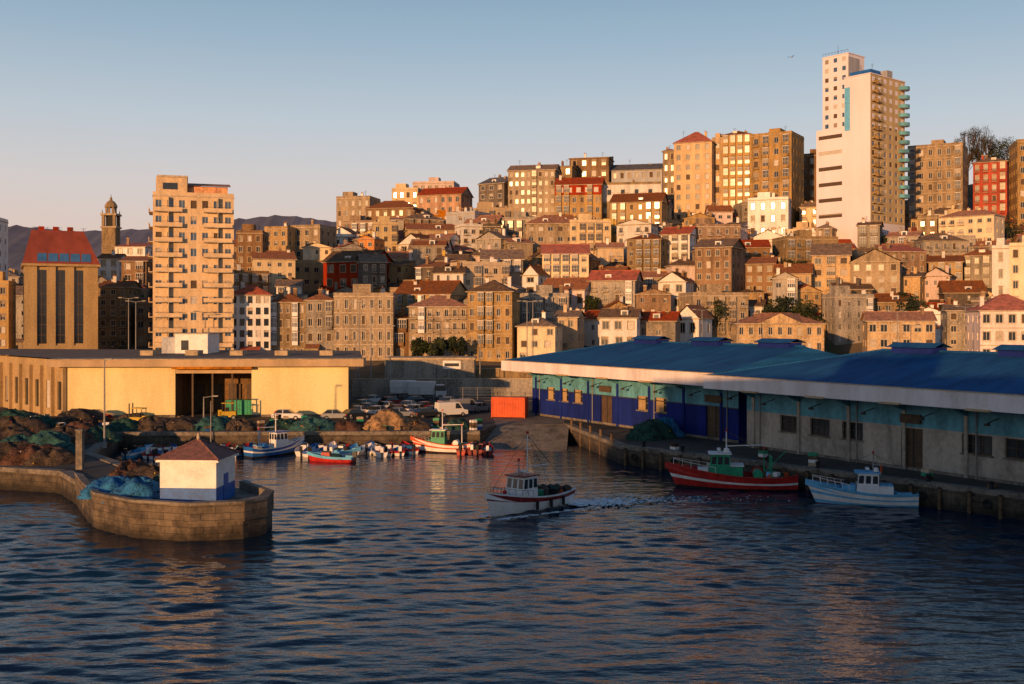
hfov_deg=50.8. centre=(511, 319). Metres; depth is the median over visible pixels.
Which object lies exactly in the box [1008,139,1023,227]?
apartment building
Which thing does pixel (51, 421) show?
fishing net pile
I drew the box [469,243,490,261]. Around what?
row house
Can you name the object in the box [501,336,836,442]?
blue roof fish shed
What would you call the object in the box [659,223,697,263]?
apartment building
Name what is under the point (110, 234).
church bell tower
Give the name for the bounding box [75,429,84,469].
concrete post
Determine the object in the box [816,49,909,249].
residential skyscraper
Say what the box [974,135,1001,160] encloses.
broadleaf tree
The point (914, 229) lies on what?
row house
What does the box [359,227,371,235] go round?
town house
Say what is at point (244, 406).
green skip
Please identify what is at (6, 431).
fishing net pile
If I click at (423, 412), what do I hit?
parked car
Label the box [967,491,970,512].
fender pile
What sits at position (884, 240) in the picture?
broadleaf tree
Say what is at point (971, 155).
broadleaf tree
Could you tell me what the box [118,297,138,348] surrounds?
street lamp
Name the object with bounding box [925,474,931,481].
mooring bollard
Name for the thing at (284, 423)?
fishing net pile
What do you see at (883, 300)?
town house
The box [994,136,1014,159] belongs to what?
broadleaf tree
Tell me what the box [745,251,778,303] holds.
apartment building
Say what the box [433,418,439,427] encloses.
fish crate stack
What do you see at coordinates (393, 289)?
row house
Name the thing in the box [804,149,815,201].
apartment building
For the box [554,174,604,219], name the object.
apartment building
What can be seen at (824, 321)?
town house
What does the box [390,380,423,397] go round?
delivery truck
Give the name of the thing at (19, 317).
apartment building
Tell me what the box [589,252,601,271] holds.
town house
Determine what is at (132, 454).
motorboat
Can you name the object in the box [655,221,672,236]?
town house
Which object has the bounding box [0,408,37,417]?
fishing net pile
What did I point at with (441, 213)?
row house
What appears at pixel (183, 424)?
fishing net pile
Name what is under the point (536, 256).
town house
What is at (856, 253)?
row house
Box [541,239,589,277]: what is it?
apartment building
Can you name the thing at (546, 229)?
apartment building
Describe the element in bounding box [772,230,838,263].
apartment building
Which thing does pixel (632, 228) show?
row house
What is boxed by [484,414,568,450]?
slipway
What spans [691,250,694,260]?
town house
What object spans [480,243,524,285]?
apartment building
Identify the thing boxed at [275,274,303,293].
town house
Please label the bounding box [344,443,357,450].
motorboat
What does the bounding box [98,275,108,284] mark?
town house
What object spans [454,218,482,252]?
town house
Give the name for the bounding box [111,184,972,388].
hillside terrain
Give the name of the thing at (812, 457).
fish crate stack
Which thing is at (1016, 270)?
apartment building
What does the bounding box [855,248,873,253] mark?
row house
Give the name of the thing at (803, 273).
apartment building
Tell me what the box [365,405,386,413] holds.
parked car
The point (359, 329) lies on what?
street lamp
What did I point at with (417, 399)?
parked car
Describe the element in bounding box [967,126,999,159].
broadleaf tree
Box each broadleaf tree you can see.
[410,337,427,355]
[428,337,447,355]
[444,336,467,355]
[583,295,600,309]
[705,299,729,328]
[761,302,791,312]
[762,295,814,312]
[781,258,807,263]
[791,303,821,321]
[882,233,886,243]
[883,291,916,309]
[895,296,928,310]
[954,129,982,184]
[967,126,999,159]
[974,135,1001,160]
[988,140,1008,159]
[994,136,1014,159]
[1004,217,1023,233]
[1004,228,1023,241]
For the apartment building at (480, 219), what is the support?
on the hillside terrain
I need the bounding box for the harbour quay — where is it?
[0,389,1023,520]
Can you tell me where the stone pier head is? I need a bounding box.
[75,473,273,540]
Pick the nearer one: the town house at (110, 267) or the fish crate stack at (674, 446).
the fish crate stack at (674, 446)
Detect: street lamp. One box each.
[102,358,112,447]
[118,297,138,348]
[125,300,145,348]
[203,395,218,416]
[349,301,368,377]
[360,304,381,377]
[385,325,394,356]
[479,338,490,377]
[517,300,536,355]
[523,300,542,354]
[887,311,907,341]
[955,306,974,350]
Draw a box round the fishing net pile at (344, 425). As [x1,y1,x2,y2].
[333,420,363,430]
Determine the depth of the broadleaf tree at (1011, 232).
333.81 m
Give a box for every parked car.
[91,409,114,417]
[271,409,302,419]
[321,409,351,419]
[343,408,371,419]
[348,405,366,411]
[352,399,377,405]
[359,403,375,407]
[362,395,381,401]
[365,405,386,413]
[377,401,395,407]
[378,396,403,403]
[387,404,405,408]
[391,407,413,417]
[399,400,416,406]
[405,396,431,402]
[405,404,424,411]
[412,407,441,418]
[417,401,434,406]
[437,396,455,401]
[469,402,490,412]
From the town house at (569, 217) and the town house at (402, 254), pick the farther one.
the town house at (569, 217)
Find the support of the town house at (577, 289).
on the hillside terrain
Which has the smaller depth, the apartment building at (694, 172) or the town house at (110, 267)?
the town house at (110, 267)
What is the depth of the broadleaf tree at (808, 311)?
261.23 m
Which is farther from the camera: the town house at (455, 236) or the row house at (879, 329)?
the town house at (455, 236)
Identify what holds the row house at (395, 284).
on the hillside terrain
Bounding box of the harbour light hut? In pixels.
[154,401,239,501]
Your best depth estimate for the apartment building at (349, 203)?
394.21 m
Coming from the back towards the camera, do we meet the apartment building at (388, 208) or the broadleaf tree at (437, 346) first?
the apartment building at (388, 208)
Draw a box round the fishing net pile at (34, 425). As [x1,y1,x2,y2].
[0,416,51,432]
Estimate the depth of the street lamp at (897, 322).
213.92 m
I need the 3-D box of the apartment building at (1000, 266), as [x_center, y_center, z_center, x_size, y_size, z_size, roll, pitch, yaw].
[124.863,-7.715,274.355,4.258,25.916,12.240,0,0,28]
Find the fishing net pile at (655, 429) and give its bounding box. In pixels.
[625,418,677,441]
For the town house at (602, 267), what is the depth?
290.99 m
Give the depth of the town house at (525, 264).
308.22 m
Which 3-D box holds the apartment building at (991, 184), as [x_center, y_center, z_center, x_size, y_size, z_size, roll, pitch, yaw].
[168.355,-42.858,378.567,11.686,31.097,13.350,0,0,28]
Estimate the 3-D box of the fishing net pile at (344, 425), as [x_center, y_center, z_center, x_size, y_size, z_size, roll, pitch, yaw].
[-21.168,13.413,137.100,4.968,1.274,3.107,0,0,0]
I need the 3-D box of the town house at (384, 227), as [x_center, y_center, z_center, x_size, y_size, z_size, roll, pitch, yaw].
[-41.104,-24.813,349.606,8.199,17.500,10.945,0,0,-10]
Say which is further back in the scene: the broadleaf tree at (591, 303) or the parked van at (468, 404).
the broadleaf tree at (591, 303)
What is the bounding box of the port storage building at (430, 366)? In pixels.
[384,356,476,377]
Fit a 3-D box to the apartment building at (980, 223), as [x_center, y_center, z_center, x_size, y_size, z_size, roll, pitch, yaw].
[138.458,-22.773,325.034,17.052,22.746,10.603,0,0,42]
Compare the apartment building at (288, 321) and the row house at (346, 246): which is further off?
the row house at (346, 246)
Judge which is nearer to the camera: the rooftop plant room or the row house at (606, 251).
the rooftop plant room
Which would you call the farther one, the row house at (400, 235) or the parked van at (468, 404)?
the row house at (400, 235)
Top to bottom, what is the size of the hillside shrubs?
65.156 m
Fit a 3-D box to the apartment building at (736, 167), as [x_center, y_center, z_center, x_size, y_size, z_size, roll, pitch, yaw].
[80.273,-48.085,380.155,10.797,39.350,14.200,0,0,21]
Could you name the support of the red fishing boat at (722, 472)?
on the harbour water
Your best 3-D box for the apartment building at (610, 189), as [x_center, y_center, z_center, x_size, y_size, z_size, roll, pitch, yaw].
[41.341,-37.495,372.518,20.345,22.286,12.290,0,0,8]
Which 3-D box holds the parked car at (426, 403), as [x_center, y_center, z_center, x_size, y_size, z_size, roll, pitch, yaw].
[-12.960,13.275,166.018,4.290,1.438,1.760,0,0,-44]
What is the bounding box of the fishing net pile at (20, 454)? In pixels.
[0,443,55,465]
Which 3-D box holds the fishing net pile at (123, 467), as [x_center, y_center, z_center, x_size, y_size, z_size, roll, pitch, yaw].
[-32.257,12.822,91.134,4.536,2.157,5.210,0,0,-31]
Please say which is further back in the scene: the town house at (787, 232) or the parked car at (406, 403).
the town house at (787, 232)
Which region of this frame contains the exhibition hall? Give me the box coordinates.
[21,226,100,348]
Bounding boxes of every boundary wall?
[351,378,531,396]
[476,368,531,377]
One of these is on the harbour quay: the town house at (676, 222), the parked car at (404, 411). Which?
the parked car at (404, 411)
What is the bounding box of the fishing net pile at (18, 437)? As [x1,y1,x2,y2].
[0,433,30,442]
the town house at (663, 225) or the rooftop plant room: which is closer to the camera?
the rooftop plant room
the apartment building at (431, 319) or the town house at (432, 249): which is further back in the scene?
the town house at (432, 249)
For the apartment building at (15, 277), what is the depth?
318.61 m
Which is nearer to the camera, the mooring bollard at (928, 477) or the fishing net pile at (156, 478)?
the fishing net pile at (156, 478)
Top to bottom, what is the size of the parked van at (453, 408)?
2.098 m
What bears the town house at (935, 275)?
on the hillside terrain
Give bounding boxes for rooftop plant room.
[162,333,219,353]
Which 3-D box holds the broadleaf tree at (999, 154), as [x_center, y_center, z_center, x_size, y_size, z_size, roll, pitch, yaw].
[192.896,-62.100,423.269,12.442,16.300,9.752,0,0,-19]
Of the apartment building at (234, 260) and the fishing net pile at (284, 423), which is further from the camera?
the apartment building at (234, 260)
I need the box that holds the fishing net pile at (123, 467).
[106,458,149,475]
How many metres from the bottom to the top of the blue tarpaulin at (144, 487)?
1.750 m
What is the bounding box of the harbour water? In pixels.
[0,441,1023,683]
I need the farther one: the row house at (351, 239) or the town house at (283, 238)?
the row house at (351, 239)
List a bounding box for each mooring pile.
[570,418,572,441]
[579,422,581,445]
[589,425,591,449]
[599,429,601,454]
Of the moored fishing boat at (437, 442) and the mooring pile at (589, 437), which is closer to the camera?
the moored fishing boat at (437, 442)
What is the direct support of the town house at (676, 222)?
on the hillside terrain
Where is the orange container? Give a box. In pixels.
[491,396,527,417]
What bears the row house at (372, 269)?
on the hillside terrain
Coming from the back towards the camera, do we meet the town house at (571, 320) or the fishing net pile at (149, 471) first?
the town house at (571, 320)
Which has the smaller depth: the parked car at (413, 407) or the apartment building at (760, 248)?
the parked car at (413, 407)
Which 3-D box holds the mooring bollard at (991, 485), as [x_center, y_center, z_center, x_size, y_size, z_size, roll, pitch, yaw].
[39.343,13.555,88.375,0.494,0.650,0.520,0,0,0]
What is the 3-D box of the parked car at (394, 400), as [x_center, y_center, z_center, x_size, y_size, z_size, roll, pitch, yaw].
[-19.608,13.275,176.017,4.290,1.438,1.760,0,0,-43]
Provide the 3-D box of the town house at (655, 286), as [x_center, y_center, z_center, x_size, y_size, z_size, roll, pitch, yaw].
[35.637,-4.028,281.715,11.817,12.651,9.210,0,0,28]
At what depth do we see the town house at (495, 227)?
331.82 m
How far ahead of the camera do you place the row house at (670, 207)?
357.00 m
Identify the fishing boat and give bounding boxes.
[243,411,303,457]
[410,409,472,453]
[485,431,575,515]
[665,429,797,491]
[805,451,918,506]
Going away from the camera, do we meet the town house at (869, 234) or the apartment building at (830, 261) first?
the apartment building at (830, 261)
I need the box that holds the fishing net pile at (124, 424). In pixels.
[109,417,138,431]
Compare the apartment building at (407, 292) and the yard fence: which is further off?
the apartment building at (407, 292)
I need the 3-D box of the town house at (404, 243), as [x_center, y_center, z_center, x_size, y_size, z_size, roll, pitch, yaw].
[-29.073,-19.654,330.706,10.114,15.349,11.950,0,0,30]
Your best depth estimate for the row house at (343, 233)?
352.55 m
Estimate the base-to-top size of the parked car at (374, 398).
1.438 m
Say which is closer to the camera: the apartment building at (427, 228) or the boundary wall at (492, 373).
the boundary wall at (492, 373)
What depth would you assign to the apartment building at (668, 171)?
389.36 m
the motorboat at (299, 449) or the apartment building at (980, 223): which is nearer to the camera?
the motorboat at (299, 449)
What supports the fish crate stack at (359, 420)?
on the harbour quay
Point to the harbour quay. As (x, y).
(99, 463)
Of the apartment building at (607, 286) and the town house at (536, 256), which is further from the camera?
the town house at (536, 256)
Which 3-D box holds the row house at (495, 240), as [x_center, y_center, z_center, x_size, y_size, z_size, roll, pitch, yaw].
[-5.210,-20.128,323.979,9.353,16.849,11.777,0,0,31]
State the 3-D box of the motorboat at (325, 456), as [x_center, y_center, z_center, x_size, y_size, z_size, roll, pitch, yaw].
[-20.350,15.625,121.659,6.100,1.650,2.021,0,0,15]
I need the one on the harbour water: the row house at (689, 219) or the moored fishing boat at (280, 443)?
the moored fishing boat at (280, 443)
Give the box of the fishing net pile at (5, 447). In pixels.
[0,441,30,460]
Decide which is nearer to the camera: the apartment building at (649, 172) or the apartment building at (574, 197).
the apartment building at (574, 197)
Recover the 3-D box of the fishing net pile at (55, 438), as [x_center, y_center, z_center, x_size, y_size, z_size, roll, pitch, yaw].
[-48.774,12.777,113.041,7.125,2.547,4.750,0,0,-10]
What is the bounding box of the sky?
[0,0,1023,230]
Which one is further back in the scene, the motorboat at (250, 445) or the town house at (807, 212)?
the town house at (807, 212)
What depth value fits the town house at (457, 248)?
325.83 m
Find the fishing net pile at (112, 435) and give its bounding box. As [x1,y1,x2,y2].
[86,425,122,442]
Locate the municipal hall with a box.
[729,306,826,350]
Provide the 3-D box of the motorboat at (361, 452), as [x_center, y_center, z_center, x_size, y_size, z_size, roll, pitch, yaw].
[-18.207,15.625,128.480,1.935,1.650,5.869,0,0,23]
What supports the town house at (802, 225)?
on the hillside terrain
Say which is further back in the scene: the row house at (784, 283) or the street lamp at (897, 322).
the row house at (784, 283)
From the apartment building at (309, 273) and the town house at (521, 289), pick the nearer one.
the town house at (521, 289)
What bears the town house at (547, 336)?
on the hillside terrain
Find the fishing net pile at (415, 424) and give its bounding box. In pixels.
[403,419,431,429]
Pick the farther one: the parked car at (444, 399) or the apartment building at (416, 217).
the apartment building at (416, 217)
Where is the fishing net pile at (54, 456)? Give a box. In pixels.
[22,446,85,465]
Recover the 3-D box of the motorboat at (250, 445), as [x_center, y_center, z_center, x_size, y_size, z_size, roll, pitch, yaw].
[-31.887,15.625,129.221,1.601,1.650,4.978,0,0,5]
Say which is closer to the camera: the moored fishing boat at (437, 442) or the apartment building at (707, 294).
the moored fishing boat at (437, 442)
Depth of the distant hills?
2547.95 m
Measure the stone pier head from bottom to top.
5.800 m
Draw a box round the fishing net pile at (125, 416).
[110,413,144,422]
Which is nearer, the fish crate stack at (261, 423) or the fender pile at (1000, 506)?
the fender pile at (1000, 506)
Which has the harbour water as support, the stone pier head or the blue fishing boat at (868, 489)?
the blue fishing boat at (868, 489)
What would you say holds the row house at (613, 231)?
on the hillside terrain
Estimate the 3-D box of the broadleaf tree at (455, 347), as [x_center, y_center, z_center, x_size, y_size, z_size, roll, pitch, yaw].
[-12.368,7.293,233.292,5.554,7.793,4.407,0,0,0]
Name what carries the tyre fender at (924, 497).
attached to the harbour quay
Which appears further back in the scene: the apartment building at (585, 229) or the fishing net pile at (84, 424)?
the apartment building at (585, 229)
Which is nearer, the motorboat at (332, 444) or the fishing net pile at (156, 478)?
the fishing net pile at (156, 478)
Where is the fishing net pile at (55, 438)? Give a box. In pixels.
[28,430,75,453]
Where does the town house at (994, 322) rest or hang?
on the hillside terrain
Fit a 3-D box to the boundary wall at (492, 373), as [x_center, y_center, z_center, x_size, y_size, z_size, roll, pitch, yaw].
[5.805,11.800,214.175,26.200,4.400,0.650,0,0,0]
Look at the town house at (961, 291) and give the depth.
275.65 m
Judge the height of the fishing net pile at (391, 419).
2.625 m
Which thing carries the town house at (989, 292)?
on the hillside terrain
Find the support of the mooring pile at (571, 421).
in the harbour water
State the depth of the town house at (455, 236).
333.69 m
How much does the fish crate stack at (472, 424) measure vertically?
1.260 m
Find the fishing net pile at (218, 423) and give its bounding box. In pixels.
[190,415,230,430]
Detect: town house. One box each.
[97,249,126,280]
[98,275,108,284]
[113,237,152,255]
[264,218,295,251]
[274,289,307,298]
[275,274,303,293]
[287,219,336,259]
[321,247,394,293]
[356,230,386,249]
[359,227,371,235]
[372,216,398,250]
[386,247,408,260]
[394,306,408,355]
[396,231,429,250]
[411,237,448,278]
[414,255,456,280]
[428,230,460,244]
[433,249,469,261]
[452,237,472,253]
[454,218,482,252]
[459,294,467,304]
[482,217,501,233]
[500,280,527,292]
[503,232,534,261]
[515,310,564,357]
[520,264,550,292]
[523,259,535,270]
[527,247,541,265]
[542,275,590,309]
[553,303,585,350]
[558,211,572,219]
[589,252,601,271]
[589,264,630,273]
[641,264,668,284]
[642,284,657,291]
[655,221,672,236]
[656,269,695,310]
[664,255,694,291]
[672,216,683,226]
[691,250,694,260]
[748,226,785,256]
[748,294,766,316]
[785,229,796,235]
[790,221,815,230]
[797,311,827,339]
[798,195,815,227]
[806,227,815,235]
[831,275,874,293]
[856,217,883,247]
[874,290,910,310]
[885,227,923,242]
[901,266,926,301]
[905,212,917,227]
[913,303,939,342]
[917,209,937,234]
[924,263,956,301]
[937,277,986,303]
[964,289,1023,351]
[971,289,990,305]
[973,237,1011,249]
[985,284,991,296]
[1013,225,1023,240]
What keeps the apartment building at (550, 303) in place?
on the hillside terrain
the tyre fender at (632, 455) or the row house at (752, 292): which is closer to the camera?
the tyre fender at (632, 455)
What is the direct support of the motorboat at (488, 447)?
on the harbour water
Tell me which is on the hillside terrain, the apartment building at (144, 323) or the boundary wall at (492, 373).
the apartment building at (144, 323)
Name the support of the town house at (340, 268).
on the hillside terrain
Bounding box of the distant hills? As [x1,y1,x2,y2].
[8,215,335,273]
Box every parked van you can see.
[434,401,467,416]
[450,398,480,412]
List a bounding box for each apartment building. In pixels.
[0,217,7,279]
[0,272,16,355]
[8,268,22,283]
[16,286,22,348]
[98,274,143,348]
[119,249,152,296]
[132,297,152,345]
[148,175,233,349]
[234,252,235,269]
[234,263,269,291]
[234,280,276,349]
[236,224,268,270]
[251,247,296,293]
[271,287,305,349]
[295,260,322,293]
[303,283,333,350]
[333,284,397,360]
[336,191,380,226]
[342,214,377,232]
[364,199,422,219]
[392,183,421,207]
[394,277,467,313]
[403,207,445,223]
[403,220,454,237]
[407,293,467,355]
[412,177,459,188]
[416,186,473,215]
[446,206,491,224]
[450,255,509,289]
[465,212,503,223]
[465,275,521,361]
[473,201,518,216]
[477,174,507,207]
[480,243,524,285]
[500,211,540,237]
[507,160,561,216]
[520,284,570,323]
[525,213,569,251]
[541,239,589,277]
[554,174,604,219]
[560,160,577,177]
[568,153,614,181]
[569,214,610,255]
[586,268,643,309]
[603,179,660,218]
[609,192,669,223]
[610,161,662,191]
[625,230,668,270]
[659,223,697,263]
[661,147,673,218]
[672,131,715,221]
[678,283,748,342]
[693,215,740,243]
[693,235,746,291]
[712,133,723,204]
[721,130,751,207]
[733,197,757,221]
[740,236,771,256]
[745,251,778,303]
[747,191,791,236]
[751,126,803,227]
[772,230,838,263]
[773,261,813,285]
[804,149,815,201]
[810,243,851,309]
[848,245,903,293]
[905,201,907,216]
[907,139,967,216]
[909,232,969,271]
[920,232,975,252]
[922,203,964,215]
[927,250,963,279]
[937,207,1005,240]
[937,209,961,232]
[963,243,991,287]
[972,153,1008,218]
[991,238,1009,295]
[1007,235,1023,299]
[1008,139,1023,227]
[1013,234,1023,242]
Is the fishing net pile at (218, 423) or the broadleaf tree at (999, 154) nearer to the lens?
the fishing net pile at (218, 423)
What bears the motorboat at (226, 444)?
on the harbour water
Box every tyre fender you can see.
[631,453,636,460]
[918,490,926,499]
[982,499,991,508]
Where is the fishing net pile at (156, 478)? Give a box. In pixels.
[153,474,159,482]
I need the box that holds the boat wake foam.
[477,495,789,519]
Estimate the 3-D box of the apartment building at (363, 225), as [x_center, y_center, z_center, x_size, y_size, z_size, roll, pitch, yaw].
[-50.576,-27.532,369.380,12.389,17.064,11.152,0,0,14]
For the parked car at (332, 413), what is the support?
on the harbour quay
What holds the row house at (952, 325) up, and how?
on the hillside terrain
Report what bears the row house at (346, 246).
on the hillside terrain
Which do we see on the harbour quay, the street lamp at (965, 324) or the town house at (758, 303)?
the street lamp at (965, 324)
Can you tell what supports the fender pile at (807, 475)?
in the harbour water
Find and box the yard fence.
[375,387,531,400]
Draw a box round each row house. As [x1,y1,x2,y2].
[119,278,149,299]
[301,235,332,259]
[329,239,365,251]
[329,281,352,297]
[337,224,360,245]
[347,233,361,243]
[356,248,388,290]
[373,284,388,292]
[387,276,408,292]
[388,256,415,284]
[389,279,421,292]
[390,210,404,229]
[398,230,403,242]
[407,237,453,260]
[431,261,465,285]
[433,210,445,218]
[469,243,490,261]
[475,227,512,249]
[581,308,599,346]
[594,238,624,265]
[597,300,642,344]
[600,295,627,308]
[603,216,616,242]
[604,256,633,269]
[615,215,659,263]
[634,280,672,310]
[640,307,682,341]
[668,200,672,222]
[680,300,713,341]
[683,210,715,225]
[704,202,733,223]
[726,216,748,239]
[740,284,765,299]
[770,267,798,312]
[798,280,823,316]
[814,221,837,235]
[821,285,874,344]
[835,236,855,249]
[851,250,863,259]
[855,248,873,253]
[860,304,937,351]
[874,240,928,272]
[881,238,909,244]
[905,225,917,230]
[917,296,957,309]
[938,299,972,350]
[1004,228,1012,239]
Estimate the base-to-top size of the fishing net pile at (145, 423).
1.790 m
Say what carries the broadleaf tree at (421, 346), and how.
on the hillside terrain
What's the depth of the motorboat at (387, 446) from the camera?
126.18 m
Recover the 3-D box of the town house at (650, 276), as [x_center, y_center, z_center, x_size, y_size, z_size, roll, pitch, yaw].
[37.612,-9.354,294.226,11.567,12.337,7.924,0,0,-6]
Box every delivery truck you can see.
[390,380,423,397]
[408,381,446,398]
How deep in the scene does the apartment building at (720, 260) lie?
280.58 m
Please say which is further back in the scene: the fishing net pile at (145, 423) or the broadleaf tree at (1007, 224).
the broadleaf tree at (1007, 224)
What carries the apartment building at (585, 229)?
on the hillside terrain
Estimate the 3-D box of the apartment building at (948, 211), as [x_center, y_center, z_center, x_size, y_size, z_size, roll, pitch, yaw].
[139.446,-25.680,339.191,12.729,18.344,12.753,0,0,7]
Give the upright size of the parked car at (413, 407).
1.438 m
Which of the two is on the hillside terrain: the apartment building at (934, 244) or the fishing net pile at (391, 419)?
the apartment building at (934, 244)
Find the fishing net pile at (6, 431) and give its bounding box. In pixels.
[0,426,35,440]
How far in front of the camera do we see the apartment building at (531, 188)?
373.35 m
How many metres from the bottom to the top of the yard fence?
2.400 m
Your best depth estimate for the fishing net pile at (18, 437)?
113.53 m
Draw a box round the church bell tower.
[100,197,121,253]
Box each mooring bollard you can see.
[815,461,820,467]
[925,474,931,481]
[988,481,994,488]
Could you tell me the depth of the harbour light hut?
80.74 m
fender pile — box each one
[624,448,626,464]
[641,450,643,467]
[659,452,662,469]
[805,471,808,489]
[937,487,940,509]
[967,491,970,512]
[998,495,1002,518]
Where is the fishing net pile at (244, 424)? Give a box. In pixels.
[225,419,256,430]
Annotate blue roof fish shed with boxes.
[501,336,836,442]
[702,342,1023,485]
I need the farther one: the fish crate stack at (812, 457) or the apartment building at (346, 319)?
the apartment building at (346, 319)
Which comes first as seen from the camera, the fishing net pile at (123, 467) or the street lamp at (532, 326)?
the fishing net pile at (123, 467)
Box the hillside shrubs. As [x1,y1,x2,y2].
[107,254,989,348]
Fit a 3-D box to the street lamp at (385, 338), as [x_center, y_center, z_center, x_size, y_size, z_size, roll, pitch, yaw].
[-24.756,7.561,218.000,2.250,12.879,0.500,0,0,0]
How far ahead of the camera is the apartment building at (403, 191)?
404.12 m
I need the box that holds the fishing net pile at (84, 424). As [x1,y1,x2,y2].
[67,420,96,430]
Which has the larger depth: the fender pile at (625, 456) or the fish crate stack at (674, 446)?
the fender pile at (625, 456)
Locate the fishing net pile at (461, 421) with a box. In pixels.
[443,418,469,429]
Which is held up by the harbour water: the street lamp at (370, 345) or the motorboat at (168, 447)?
the motorboat at (168, 447)
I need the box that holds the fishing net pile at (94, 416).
[53,408,112,424]
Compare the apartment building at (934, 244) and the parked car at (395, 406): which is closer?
the parked car at (395, 406)
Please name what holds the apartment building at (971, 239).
on the hillside terrain
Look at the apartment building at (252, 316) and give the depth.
236.79 m
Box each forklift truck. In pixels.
[129,403,149,420]
[218,398,244,419]
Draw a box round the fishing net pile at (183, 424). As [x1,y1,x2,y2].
[165,418,197,430]
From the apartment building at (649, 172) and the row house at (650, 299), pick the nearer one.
the row house at (650, 299)
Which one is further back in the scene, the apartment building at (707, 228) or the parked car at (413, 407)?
the apartment building at (707, 228)
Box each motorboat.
[121,445,151,458]
[129,442,157,450]
[141,444,159,458]
[148,445,163,459]
[150,444,176,453]
[218,443,229,446]
[229,443,248,456]
[237,442,253,450]
[240,442,265,455]
[294,442,310,456]
[302,443,318,457]
[307,451,356,462]
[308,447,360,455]
[315,443,329,452]
[325,441,336,450]
[330,443,349,451]
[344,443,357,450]
[346,442,371,455]
[361,440,374,454]
[371,443,387,457]
[379,442,394,456]
[390,443,404,456]
[400,441,418,453]
[456,441,472,454]
[466,441,479,454]
[473,442,485,454]
[481,442,493,455]
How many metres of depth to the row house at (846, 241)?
327.13 m
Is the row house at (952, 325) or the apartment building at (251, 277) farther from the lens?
the apartment building at (251, 277)
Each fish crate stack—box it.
[257,420,264,430]
[357,417,362,423]
[380,426,387,430]
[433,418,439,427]
[469,420,476,429]
[475,419,481,428]
[670,443,678,449]
[758,447,767,459]
[808,452,817,466]
[921,468,932,479]
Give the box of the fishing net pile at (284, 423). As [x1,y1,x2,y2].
[265,419,295,429]
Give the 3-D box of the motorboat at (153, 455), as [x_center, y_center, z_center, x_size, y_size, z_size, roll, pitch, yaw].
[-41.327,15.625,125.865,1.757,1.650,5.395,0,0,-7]
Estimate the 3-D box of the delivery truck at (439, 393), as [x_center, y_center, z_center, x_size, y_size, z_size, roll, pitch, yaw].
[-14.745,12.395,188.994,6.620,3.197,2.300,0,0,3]
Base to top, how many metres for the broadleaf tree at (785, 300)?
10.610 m
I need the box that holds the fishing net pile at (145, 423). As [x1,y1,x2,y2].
[137,416,170,430]
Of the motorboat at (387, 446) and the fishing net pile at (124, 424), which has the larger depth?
the fishing net pile at (124, 424)
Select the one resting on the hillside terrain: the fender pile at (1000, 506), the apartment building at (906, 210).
the apartment building at (906, 210)
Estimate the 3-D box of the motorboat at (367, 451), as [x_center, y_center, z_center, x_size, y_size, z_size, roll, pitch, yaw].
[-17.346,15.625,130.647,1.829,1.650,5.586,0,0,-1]
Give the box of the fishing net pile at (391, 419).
[361,409,409,430]
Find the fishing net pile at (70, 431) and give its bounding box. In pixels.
[48,425,99,444]
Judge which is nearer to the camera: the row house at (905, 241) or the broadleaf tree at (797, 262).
the broadleaf tree at (797, 262)
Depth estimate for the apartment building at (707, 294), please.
261.18 m
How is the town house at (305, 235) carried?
on the hillside terrain
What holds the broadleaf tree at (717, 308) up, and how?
on the hillside terrain
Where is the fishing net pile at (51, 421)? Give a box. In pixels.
[29,415,58,427]
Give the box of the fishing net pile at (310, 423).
[287,416,335,430]
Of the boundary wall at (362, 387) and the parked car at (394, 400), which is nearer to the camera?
the parked car at (394, 400)
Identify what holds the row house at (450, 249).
on the hillside terrain
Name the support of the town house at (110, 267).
on the hillside terrain
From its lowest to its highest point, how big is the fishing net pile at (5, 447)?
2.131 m
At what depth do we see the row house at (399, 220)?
370.08 m
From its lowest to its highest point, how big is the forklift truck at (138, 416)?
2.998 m
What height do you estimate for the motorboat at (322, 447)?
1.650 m
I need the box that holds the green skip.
[226,399,251,414]
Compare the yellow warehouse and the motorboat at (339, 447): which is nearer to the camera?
the motorboat at (339, 447)
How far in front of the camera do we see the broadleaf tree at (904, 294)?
268.03 m
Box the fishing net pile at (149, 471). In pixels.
[124,465,159,478]
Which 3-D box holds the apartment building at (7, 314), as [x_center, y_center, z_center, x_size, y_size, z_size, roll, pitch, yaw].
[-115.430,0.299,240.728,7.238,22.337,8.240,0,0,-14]
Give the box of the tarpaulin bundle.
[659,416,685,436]
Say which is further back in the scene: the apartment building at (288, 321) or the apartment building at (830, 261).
the apartment building at (830, 261)
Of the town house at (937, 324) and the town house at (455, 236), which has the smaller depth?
the town house at (937, 324)
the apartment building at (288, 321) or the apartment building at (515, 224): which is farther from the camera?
the apartment building at (515, 224)
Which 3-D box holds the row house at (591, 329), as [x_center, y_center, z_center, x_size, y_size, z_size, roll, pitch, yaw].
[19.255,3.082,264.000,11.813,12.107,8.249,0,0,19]
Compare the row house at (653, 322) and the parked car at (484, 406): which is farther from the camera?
the row house at (653, 322)
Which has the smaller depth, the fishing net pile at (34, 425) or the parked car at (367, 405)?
the fishing net pile at (34, 425)
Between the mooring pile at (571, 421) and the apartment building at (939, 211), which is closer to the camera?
the mooring pile at (571, 421)
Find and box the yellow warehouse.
[0,349,365,417]

